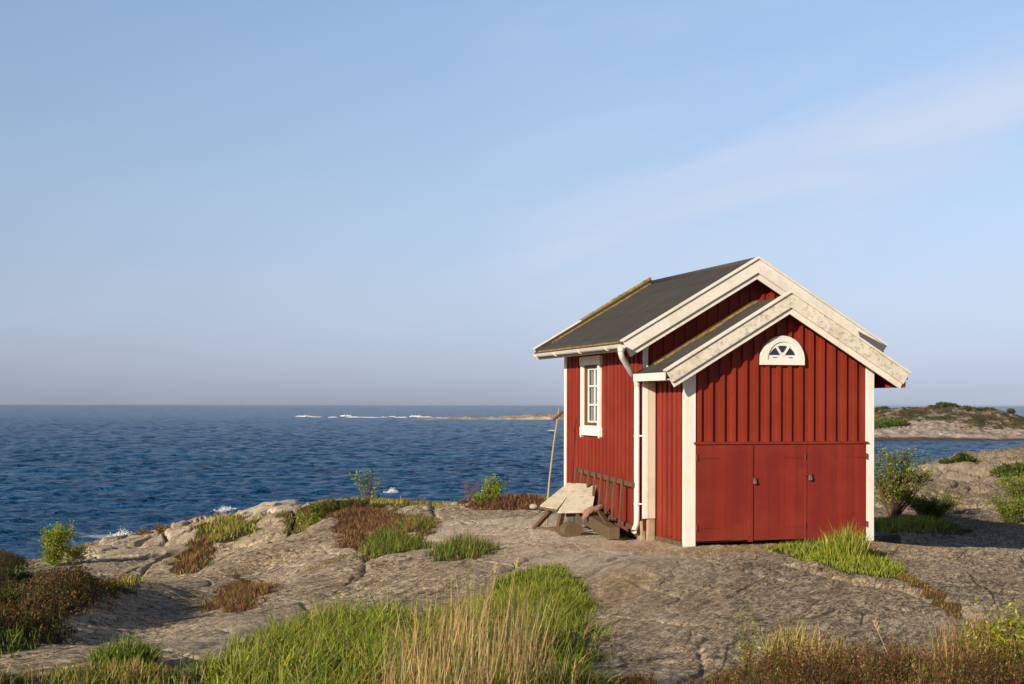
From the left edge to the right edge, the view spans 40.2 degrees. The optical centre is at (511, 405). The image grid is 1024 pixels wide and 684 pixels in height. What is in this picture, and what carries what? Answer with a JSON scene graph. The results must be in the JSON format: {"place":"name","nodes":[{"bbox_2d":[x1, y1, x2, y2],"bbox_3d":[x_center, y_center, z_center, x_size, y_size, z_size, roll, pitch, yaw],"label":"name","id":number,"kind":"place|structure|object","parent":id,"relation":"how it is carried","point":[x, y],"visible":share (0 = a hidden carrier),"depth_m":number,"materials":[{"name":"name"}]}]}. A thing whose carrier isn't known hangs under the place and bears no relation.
{"place":"outdoors","nodes":[
{"label":"outdoors","id":0,"kind":"place"},
{"bbox_2d":[0,655,213,683],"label":"mixed grass","id":1,"kind":"structure","parent":0,"point":[97,675],"depth_m":8.01,"materials":[{"name":"green plant"}]},
{"bbox_2d":[190,511,268,542],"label":"shore grass","id":2,"kind":"structure","parent":0,"point":[226,527],"depth_m":45.58,"materials":[{"name":"green plant"}]},
{"bbox_2d":[163,573,634,683],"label":"meadow grass","id":3,"kind":"structure","parent":0,"point":[307,656],"depth_m":9.25,"materials":[{"name":"green plant"}]},
{"bbox_2d":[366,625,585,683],"bbox_3d":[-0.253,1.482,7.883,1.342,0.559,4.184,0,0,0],"label":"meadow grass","id":4,"kind":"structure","parent":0,"point":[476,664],"depth_m":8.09,"materials":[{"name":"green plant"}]},
{"bbox_2d":[0,446,1023,683],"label":"rocky ground","id":5,"kind":"structure","parent":0,"point":[675,614],"depth_m":16.05,"materials":[{"name":"grey stone"}]},
{"bbox_2d":[0,578,18,602],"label":"juniper","id":6,"kind":"object","parent":5,"relation":"on","point":[7,592],"visible":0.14,"depth_m":18.83,"materials":[{"name":"green plant"}]},
{"bbox_2d":[0,549,34,599],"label":"dark heath","id":7,"kind":"object","parent":5,"relation":"on","point":[10,560],"visible":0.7,"depth_m":30.89,"materials":[{"name":"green plant"}]},
{"bbox_2d":[0,564,43,584],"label":"juniper","id":8,"kind":"object","parent":5,"relation":"on","point":[18,573],"visible":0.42,"depth_m":28.05,"materials":[{"name":"green plant"}]},
{"bbox_2d":[0,609,71,658],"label":"corner grass","id":9,"kind":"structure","parent":5,"relation":"on","point":[16,636],"depth_m":10.01,"materials":[{"name":"green plant"}]},
{"bbox_2d":[34,522,78,565],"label":"bush","id":10,"kind":"object","parent":5,"relation":"on","point":[56,538],"visible":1,"depth_m":35.92,"materials":[{"name":"green plant"}]},
{"bbox_2d":[0,560,129,648],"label":"dark heath","id":11,"kind":"object","parent":5,"relation":"on","point":[53,583],"visible":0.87,"depth_m":12.14,"materials":[{"name":"brown plant"}]},
{"bbox_2d":[59,540,96,561],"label":"bush","id":12,"kind":"object","parent":5,"relation":"on","point":[75,556],"visible":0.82,"depth_m":36.95,"materials":[{"name":"green plant"}]},
{"bbox_2d":[85,573,166,600],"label":"slope grass","id":13,"kind":"structure","parent":5,"relation":"on","point":[132,580],"depth_m":16.10,"materials":[{"name":"green plant"}]},
{"bbox_2d":[85,627,168,668],"bbox_3d":[-2.393,1.526,8.733,0.551,0.273,0.653,0,0,0],"label":"grass tuft","id":14,"kind":"object","parent":5,"relation":"on","point":[121,649],"visible":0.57,"depth_m":8.65,"materials":[{"name":"green plant"}]},
{"bbox_2d":[132,525,146,534],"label":"shrublet","id":15,"kind":"object","parent":5,"relation":"on","point":[142,531],"visible":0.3,"depth_m":52.02,"materials":[{"name":"brown plant"}]},
{"bbox_2d":[152,522,164,532],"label":"shrublet","id":16,"kind":"object","parent":5,"relation":"on","point":[157,527],"visible":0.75,"depth_m":51.92,"materials":[{"name":"brown plant"}]},
{"bbox_2d":[152,525,168,534],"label":"shrublet","id":17,"kind":"object","parent":5,"relation":"on","point":[161,531],"visible":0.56,"depth_m":51.90,"materials":[{"name":"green plant"}]},
{"bbox_2d":[161,532,224,574],"bbox_3d":[-8.621,3.978,38.231,1.721,0.578,10.283,0,0,-9],"label":"shore heath","id":18,"kind":"object","parent":5,"relation":"on","point":[184,560],"visible":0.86,"depth_m":37.35,"materials":[{"name":"brown plant"}]},
{"bbox_2d":[192,571,284,614],"bbox_3d":[-3.399,2.287,17.590,1.069,0.683,8.005,0,0,-10],"label":"red heath","id":19,"kind":"object","parent":5,"relation":"on","point":[235,594],"visible":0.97,"depth_m":16.30,"materials":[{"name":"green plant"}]},
{"bbox_2d":[270,497,345,534],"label":"olive heath","id":20,"kind":"object","parent":5,"relation":"on","point":[300,527],"visible":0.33,"depth_m":41.26,"materials":[{"name":"green plant"}]},
{"bbox_2d":[294,505,325,528],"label":"bush","id":21,"kind":"object","parent":5,"relation":"on","point":[311,518],"visible":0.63,"depth_m":32.85,"materials":[{"name":"green plant"}]},
{"bbox_2d":[309,498,348,518],"bbox_3d":[-4.294,2.442,32.961,0.957,0.552,0.677,0,0,-17],"label":"juniper","id":22,"kind":"object","parent":5,"relation":"on","point":[331,507],"visible":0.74,"depth_m":32.91,"materials":[{"name":"green plant"}]},
{"bbox_2d":[300,551,363,574],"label":"joint moss","id":23,"kind":"object","parent":5,"relation":"on","point":[317,567],"visible":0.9,"depth_m":19.92,"materials":[{"name":"brown plant"}]},
{"bbox_2d":[333,497,369,507],"bbox_3d":[-3.923,2.442,33.979,0.945,0.403,0.666,0,0,0],"label":"juniper","id":24,"kind":"object","parent":5,"relation":"on","point":[362,502],"visible":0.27,"depth_m":33.83,"materials":[{"name":"green plant"}]},
{"bbox_2d":[319,503,411,551],"bbox_3d":[-3.218,2.809,31.202,2.264,1.186,18.680,0,0,-10],"label":"red heath","id":25,"kind":"object","parent":5,"relation":"on","point":[366,526],"visible":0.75,"depth_m":29.67,"materials":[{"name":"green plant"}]},
{"bbox_2d":[349,466,382,505],"bbox_3d":[-3.669,2.068,35.056,0.885,1.069,0.588,0,0,-38],"label":"sapling","id":26,"kind":"object","parent":5,"relation":"on","point":[368,488],"visible":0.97,"depth_m":35.05,"materials":[{"name":"green plant"}]},
{"bbox_2d":[367,502,386,507],"bbox_3d":[-3.422,2.558,35.087,0.596,0.264,0.658,0,0,0],"label":"juniper","id":27,"kind":"object","parent":5,"relation":"on","point":[377,505],"visible":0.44,"depth_m":34.94,"materials":[{"name":"green plant"}]},
{"bbox_2d":[352,524,437,561],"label":"shelf grass","id":28,"kind":"structure","parent":5,"relation":"on","point":[401,540],"depth_m":21.92,"materials":[{"name":"green plant"}]},
{"bbox_2d":[345,495,458,508],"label":"crest grass","id":29,"kind":"structure","parent":5,"relation":"on","point":[406,502],"depth_m":37.18,"materials":[{"name":"green plant"}]},
{"bbox_2d":[380,512,444,537],"bbox_3d":[-2.019,2.327,27.877,1.302,0.476,8.128,0,0,-6],"label":"brown heath","id":30,"kind":"object","parent":5,"relation":"on","point":[419,521],"visible":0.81,"depth_m":26.94,"materials":[{"name":"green plant"}]},
{"bbox_2d":[425,528,510,561],"bbox_3d":[-0.645,1.968,20.145,1.267,0.493,3.274,0,0,0],"label":"shelf tuft","id":31,"kind":"object","parent":5,"relation":"on","point":[459,546],"visible":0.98,"depth_m":19.63,"materials":[{"name":"green plant"}]},
{"bbox_2d":[462,479,479,502],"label":"dead shrub","id":32,"kind":"object","parent":5,"relation":"on","point":[473,495],"visible":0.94,"depth_m":33.96,"materials":[{"name":"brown plant"}]},
{"bbox_2d":[354,548,591,683],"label":"dry reeds","id":33,"kind":"object","parent":5,"relation":"on","point":[464,647],"visible":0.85,"depth_m":7.50,"materials":[{"name":"beige plant"}]},
{"bbox_2d":[467,492,493,502],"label":"bush","id":34,"kind":"object","parent":5,"relation":"on","point":[476,498],"visible":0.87,"depth_m":33.44,"materials":[{"name":"green plant"}]},
{"bbox_2d":[489,563,496,630],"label":"dry stalk","id":35,"kind":"object","parent":5,"relation":"on","point":[493,588],"visible":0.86,"depth_m":9.48,"materials":[{"name":"beige plant"}]},
{"bbox_2d":[479,474,509,501],"bbox_3d":[-0.451,1.989,33.477,0.654,0.760,0.618,0,0,33],"label":"sapling","id":36,"kind":"object","parent":5,"relation":"on","point":[491,489],"visible":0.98,"depth_m":33.43,"materials":[{"name":"green plant"}]},
{"bbox_2d":[460,492,546,510],"bbox_3d":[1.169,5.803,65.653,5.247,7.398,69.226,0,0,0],"label":"red crest heath","id":37,"kind":"object","parent":5,"relation":"on","point":[522,497],"visible":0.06,"depth_m":33.15,"materials":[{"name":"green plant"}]},
{"bbox_2d":[503,556,518,634],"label":"dry stalk","id":38,"kind":"object","parent":5,"relation":"on","point":[513,580],"visible":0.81,"depth_m":9.29,"materials":[{"name":"beige plant"}]},
{"bbox_2d":[529,504,537,508],"bbox_3d":[0.378,1.781,24.599,0.149,0.099,0.107,0,0,0],"label":"float","id":39,"kind":"object","parent":5,"relation":"on","point":[533,506],"visible":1,"depth_m":24.56,"materials":[{"name":"white plastic"}]},
{"bbox_2d":[546,408,563,525],"bbox_3d":[0.752,1.106,24.589,0.308,2.113,0.061,0,0,0],"label":"boathook","id":40,"kind":"object","parent":5,"relation":"on","point":[558,415],"visible":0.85,"depth_m":24.59,"materials":[{"name":"brown wood"}]},
{"bbox_2d":[532,483,595,532],"bbox_3d":[0.897,1.771,23.704,1.106,0.859,1.206,0,0,0],"label":"workbench","id":41,"kind":"object","parent":5,"relation":"on","point":[576,500],"visible":0.83,"depth_m":23.55,"materials":[{"name":"beige wood"}]},
{"bbox_2d":[558,521,580,536],"bbox_3d":[0.920,2.018,22.449,0.331,0.320,0.351,0,0,-18],"label":"log","id":42,"kind":"object","parent":5,"relation":"on","point":[569,529],"visible":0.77,"depth_m":22.31,"materials":[{"name":"brown wood"}]},
{"bbox_2d":[585,514,619,539],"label":"timber beam","id":43,"kind":"structure","parent":5,"relation":"on","point":[597,524],"depth_m":22.14,"materials":[{"name":"brown wood"}]},
{"bbox_2d":[582,504,602,520],"bbox_3d":[1.329,1.764,23.027,0.387,0.268,0.151,0,0,-26],"label":"cloth","id":44,"kind":"object","parent":43,"relation":"on","point":[588,511],"visible":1,"depth_m":22.97,"materials":[{"name":"pink fabric"}]},
{"bbox_2d":[597,510,608,522],"bbox_3d":[1.481,1.817,22.550,0.102,0.192,0.715,0,0,-7],"label":"loose board","id":45,"kind":"object","parent":43,"relation":"on","point":[603,517],"visible":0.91,"depth_m":22.54,"materials":[{"name":"brown wood"}]},
{"bbox_2d":[574,467,634,532],"bbox_3d":[1.482,1.552,23.365,0.130,0.923,2.814,0,0,-16],"label":"ladder","id":46,"kind":"object","parent":5,"relation":"on","point":[601,476],"visible":0.63,"depth_m":23.01,"materials":[{"name":"brown wood"}]},
{"bbox_2d":[589,670,661,683],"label":"heather","id":47,"kind":"object","parent":5,"relation":"on","point":[629,679],"visible":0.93,"depth_m":8.15,"materials":[{"name":"brown plant"}]},
{"bbox_2d":[601,560,667,596],"bbox_3d":[1.404,1.963,16.031,0.275,0.108,4.501,0,0,17],"label":"joint moss","id":48,"kind":"object","parent":5,"relation":"on","point":[629,579],"visible":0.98,"depth_m":15.25,"materials":[{"name":"brown plant"}]},
{"bbox_2d":[638,547,767,556],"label":"dry litter","id":49,"kind":"object","parent":5,"relation":"on","point":[751,550],"visible":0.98,"depth_m":20.12,"materials":[{"name":"brown plant"}]},
{"bbox_2d":[532,257,911,546],"bbox_3d":[3.358,-0.010,23.877,4.724,4.834,5.775,0,0,-16],"label":"boathouse","id":50,"kind":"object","parent":5,"relation":"on","point":[731,402],"visible":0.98,"depth_m":21.66,"materials":[{"name":"red wood"}]},
{"bbox_2d":[579,355,602,438],"bbox_3d":[1.422,-0.138,24.288,0.200,1.418,1.055,0,0,-16],"label":"window","id":51,"kind":"structure","parent":50,"relation":"in","point":[591,373],"depth_m":24.45,"materials":[{"name":"white paint"}]},
{"bbox_2d":[695,444,748,540],"bbox_3d":[3.183,1.325,21.167,0.891,1.453,0.067,0,0,-16],"label":"door","id":52,"kind":"structure","parent":50,"relation":"in","point":[721,470],"depth_m":21.15,"materials":[{"name":"red wood"}]},
{"bbox_2d":[749,444,805,539],"bbox_3d":[4.060,1.330,21.404,0.977,1.460,0.103,0,0,-16],"label":"door","id":53,"kind":"structure","parent":50,"relation":"in","point":[778,469],"depth_m":21.43,"materials":[{"name":"red wood"}]},
{"bbox_2d":[759,336,804,364],"bbox_3d":[4.135,-0.837,21.447,0.737,0.448,0.085,0,0,-16],"label":"gable window","id":54,"kind":"structure","parent":50,"relation":"in","point":[779,350],"depth_m":21.42,"materials":[{"name":"white paint"}]},
{"bbox_2d":[804,444,867,539],"bbox_3d":[5.019,1.339,21.686,1.104,1.473,0.103,0,0,-16],"label":"door","id":55,"kind":"structure","parent":50,"relation":"in","point":[836,473],"depth_m":21.70,"materials":[{"name":"red wood"}]},
{"bbox_2d":[733,606,766,662],"bbox_3d":[1.635,1.606,9.686,0.277,0.450,0.240,0,0,0],"label":"sapling","id":56,"kind":"object","parent":5,"relation":"on","point":[745,651],"visible":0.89,"depth_m":9.69,"materials":[{"name":"green plant"}]},
{"bbox_2d":[756,614,836,658],"bbox_3d":[2.051,1.657,10.098,0.598,0.385,0.671,0,0,-28],"label":"grass tuft","id":57,"kind":"object","parent":5,"relation":"on","point":[774,641],"visible":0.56,"depth_m":10.05,"materials":[{"name":"brown plant"}]},
{"bbox_2d":[797,627,866,666],"bbox_3d":[2.181,1.664,9.541,0.486,0.333,0.556,0,0,0],"label":"grass tuft","id":58,"kind":"object","parent":5,"relation":"on","point":[847,655],"visible":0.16,"depth_m":9.54,"materials":[{"name":"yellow plant"}]},
{"bbox_2d":[817,520,880,559],"bbox_3d":[4.361,1.747,18.262,0.917,0.617,0.971,0,0,0],"label":"grass tuft","id":59,"kind":"object","parent":5,"relation":"on","point":[844,543],"visible":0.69,"depth_m":18.13,"materials":[{"name":"green plant"}]},
{"bbox_2d":[683,624,1023,683],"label":"heather","id":60,"kind":"object","parent":5,"relation":"on","point":[795,669],"visible":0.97,"depth_m":7.41,"materials":[{"name":"brown plant"}]},
{"bbox_2d":[854,532,900,543],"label":"stone block","id":61,"kind":"structure","parent":5,"relation":"on","point":[890,538],"depth_m":24.27,"materials":[{"name":"grey stone"}]},
{"bbox_2d":[872,618,896,682],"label":"dry stalk","id":62,"kind":"object","parent":5,"relation":"on","point":[879,635],"visible":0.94,"depth_m":7.69,"materials":[{"name":"beige plant"}]},
{"bbox_2d":[874,445,937,518],"bbox_3d":[10.465,2.077,37.912,2.043,2.035,2.035,0,0,30],"label":"shrub","id":63,"kind":"object","parent":5,"relation":"on","point":[894,498],"visible":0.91,"depth_m":37.81,"materials":[{"name":"green plant"}]},
{"bbox_2d":[899,471,928,483],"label":"juniper","id":64,"kind":"object","parent":5,"relation":"on","point":[917,477],"visible":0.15,"depth_m":61.71,"materials":[{"name":"green plant"}]},
{"bbox_2d":[874,511,963,533],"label":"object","id":65,"kind":"structure","parent":5,"relation":"on","point":[898,522],"depth_m":33.38,"materials":[{"name":"green plant"}]},
{"bbox_2d":[893,571,963,619],"bbox_3d":[4.386,1.961,14.893,0.322,0.173,4.230,0,0,6],"label":"crack moss","id":66,"kind":"object","parent":5,"relation":"on","point":[902,576],"visible":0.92,"depth_m":14.53,"materials":[{"name":"brown plant"}]},
{"bbox_2d":[902,491,964,519],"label":"bush","id":67,"kind":"object","parent":5,"relation":"on","point":[922,506],"visible":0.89,"depth_m":37.74,"materials":[{"name":"green plant"}]},
{"bbox_2d":[871,602,1023,683],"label":"tan sward","id":68,"kind":"structure","parent":5,"relation":"on","point":[954,634],"depth_m":8.75,"materials":[{"name":"brown plant"}]},
{"bbox_2d":[937,450,983,463],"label":"juniper","id":69,"kind":"object","parent":5,"relation":"on","point":[962,456],"visible":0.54,"depth_m":67.58,"materials":[{"name":"green plant"}]},
{"bbox_2d":[960,597,1023,679],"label":"bush","id":70,"kind":"object","parent":5,"relation":"on","point":[1006,625],"visible":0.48,"depth_m":7.88,"materials":[{"name":"green plant"}]},
{"bbox_2d":[986,493,1023,523],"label":"bush","id":71,"kind":"object","parent":5,"relation":"on","point":[1011,513],"visible":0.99,"depth_m":36.85,"materials":[{"name":"green plant"}]},
{"bbox_2d":[989,460,1023,477],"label":"juniper","id":72,"kind":"object","parent":5,"relation":"on","point":[1005,469],"visible":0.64,"depth_m":57.93,"materials":[{"name":"green plant"}]},
{"bbox_2d":[993,466,1023,502],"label":"bush","id":73,"kind":"object","parent":5,"relation":"on","point":[1016,490],"visible":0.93,"depth_m":41.93,"materials":[{"name":"green plant"}]},
{"bbox_2d":[0,404,1023,559],"bbox_3d":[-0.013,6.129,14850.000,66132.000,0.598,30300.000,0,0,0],"label":"sea","id":74,"kind":"structure","parent":0,"point":[96,472],"depth_m":163.18,"materials":[{"name":"liquid"}]},
{"bbox_2d":[102,487,396,538],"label":"shore spray","id":75,"kind":"object","parent":74,"relation":"on","point":[224,508],"visible":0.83,"depth_m":71.98,"materials":[{"name":"liquid"}]},
{"bbox_2d":[299,415,554,430],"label":"reef surf","id":76,"kind":"structure","parent":74,"relation":"on","point":[378,417],"depth_m":715.00,"materials":[{"name":"liquid"}]},
{"bbox_2d":[419,414,563,419],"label":"skerry","id":77,"kind":"structure","parent":74,"relation":"in","point":[537,417],"depth_m":590.42,"materials":[{"name":"grey stone"}]},
{"bbox_2d":[0,0,1023,405],"label":"sky","id":78,"kind":"structure","parent":0,"point":[203,202],"materials":[{"name":"blue"}]},
{"bbox_2d":[481,561,601,614],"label":"hummock grass","id":79,"kind":"structure","parent":0,"point":[569,582],"depth_m":15.02,"materials":[{"name":"green plant"}]},
{"bbox_2d":[766,538,909,577],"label":"grass patch","id":80,"kind":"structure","parent":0,"point":[871,564],"depth_m":17.68,"materials":[{"name":"green plant"}]},
{"bbox_2d":[902,520,980,534],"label":"shade grass","id":81,"kind":"structure","parent":0,"point":[965,527],"depth_m":33.63,"materials":[{"name":"green plant"}]},
{"bbox_2d":[874,405,1023,440],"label":"island","id":82,"kind":"structure","parent":0,"point":[954,423],"depth_m":263.40,"materials":[{"name":"grey stone"}]},
{"bbox_2d":[874,416,906,426],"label":"island bush","id":83,"kind":"object","parent":82,"relation":"on","point":[881,420],"visible":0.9,"depth_m":260.68,"materials":[{"name":"green plant"}]},
{"bbox_2d":[886,418,909,426],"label":"island bush","id":84,"kind":"object","parent":82,"relation":"on","point":[904,421],"visible":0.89,"depth_m":261.23,"materials":[{"name":"green plant"}]},
{"bbox_2d":[927,404,945,408],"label":"island bush","id":85,"kind":"object","parent":82,"relation":"on","point":[930,406],"visible":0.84,"depth_m":282.27,"materials":[{"name":"green plant"}]},
{"bbox_2d":[936,401,950,407],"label":"island bush","id":86,"kind":"object","parent":82,"relation":"on","point":[941,403],"visible":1,"depth_m":282.20,"materials":[{"name":"green plant"}]},
{"bbox_2d":[945,402,958,406],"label":"island bush","id":87,"kind":"object","parent":82,"relation":"on","point":[953,404],"visible":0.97,"depth_m":281.94,"materials":[{"name":"green plant"}]},
{"bbox_2d":[961,405,971,410],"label":"island bush","id":88,"kind":"object","parent":82,"relation":"on","point":[966,407],"visible":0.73,"depth_m":282.35,"materials":[{"name":"green plant"}]},
{"bbox_2d":[980,407,995,410],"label":"island bush","id":89,"kind":"object","parent":82,"relation":"on","point":[985,408],"visible":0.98,"depth_m":282.14,"materials":[{"name":"green plant"}]},
{"bbox_2d":[1006,408,1015,414],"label":"island bush","id":90,"kind":"object","parent":82,"relation":"on","point":[1011,411],"visible":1,"depth_m":282.50,"materials":[{"name":"green plant"}]}
]}

